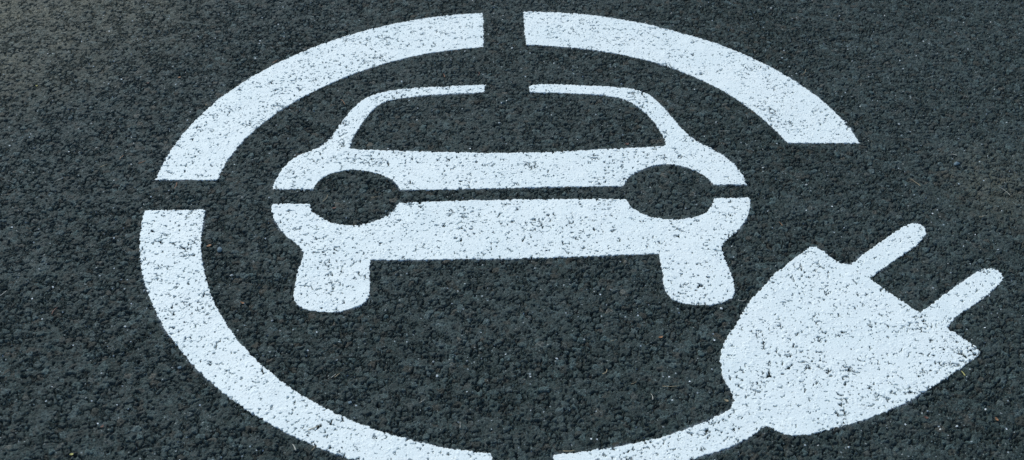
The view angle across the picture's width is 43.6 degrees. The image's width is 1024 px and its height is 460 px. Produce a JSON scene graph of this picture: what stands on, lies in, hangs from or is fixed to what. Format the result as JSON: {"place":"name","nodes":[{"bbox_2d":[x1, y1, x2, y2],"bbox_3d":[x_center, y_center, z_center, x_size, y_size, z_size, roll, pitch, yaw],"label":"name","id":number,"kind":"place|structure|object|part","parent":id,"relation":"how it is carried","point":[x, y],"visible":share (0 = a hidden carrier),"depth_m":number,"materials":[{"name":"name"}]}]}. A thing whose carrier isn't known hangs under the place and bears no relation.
{"place":"outdoors","nodes":[
{"label":"outdoors","id":0,"kind":"place"},
{"bbox_2d":[0,0,1023,459],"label":"asphalt road","id":1,"kind":"structure","parent":0,"point":[940,82],"depth_m":2.22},
{"bbox_2d":[139,209,491,459],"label":"ring arc","id":2,"kind":"object","parent":1,"relation":"on","point":[270,386],"visible":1,"depth_m":1.96,"materials":[{"name":"paint"}]},
{"bbox_2d":[155,13,483,181],"bbox_3d":[-0.376,-0.289,2.550,0.828,0.016,0.246,-31,49,-32],"label":"ring arc","id":3,"kind":"object","parent":1,"relation":"on","point":[449,32],"visible":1,"depth_m":2.56,"materials":[{"name":"paint"}]},
{"bbox_2d":[271,84,750,312],"bbox_3d":[-0.003,-0.075,2.292,0.848,0.016,0.659,0,40,0],"label":"car symbol","id":4,"kind":"object","parent":1,"relation":"on","point":[423,174],"visible":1,"depth_m":2.22,"materials":[{"name":"paint"}]},
{"bbox_3d":[-0.227,-0.233,2.481,0.378,0.013,0.125,-26,46,-28],"label":"window frame","id":5,"kind":"part","parent":4,"relation":"part of","materials":[{"name":"paint"}]},
{"bbox_3d":[0.215,-0.237,2.486,0.376,0.014,0.128,24,45,26],"label":"window frame","id":6,"kind":"part","parent":4,"relation":"part of","materials":[{"name":"paint"}]},
{"bbox_2d":[523,11,858,143],"bbox_3d":[0.351,-0.325,2.593,0.789,0.016,0.235,25,46,27],"label":"ring arc","id":7,"kind":"object","parent":1,"relation":"on","point":[804,103],"visible":1,"depth_m":2.60,"materials":[{"name":"paint"}]},
{"bbox_2d":[553,223,1003,459],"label":"plug symbol","id":8,"kind":"object","parent":1,"relation":"on","point":[789,412],"visible":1,"depth_m":1.97,"materials":[{"name":"paint"}]}
]}

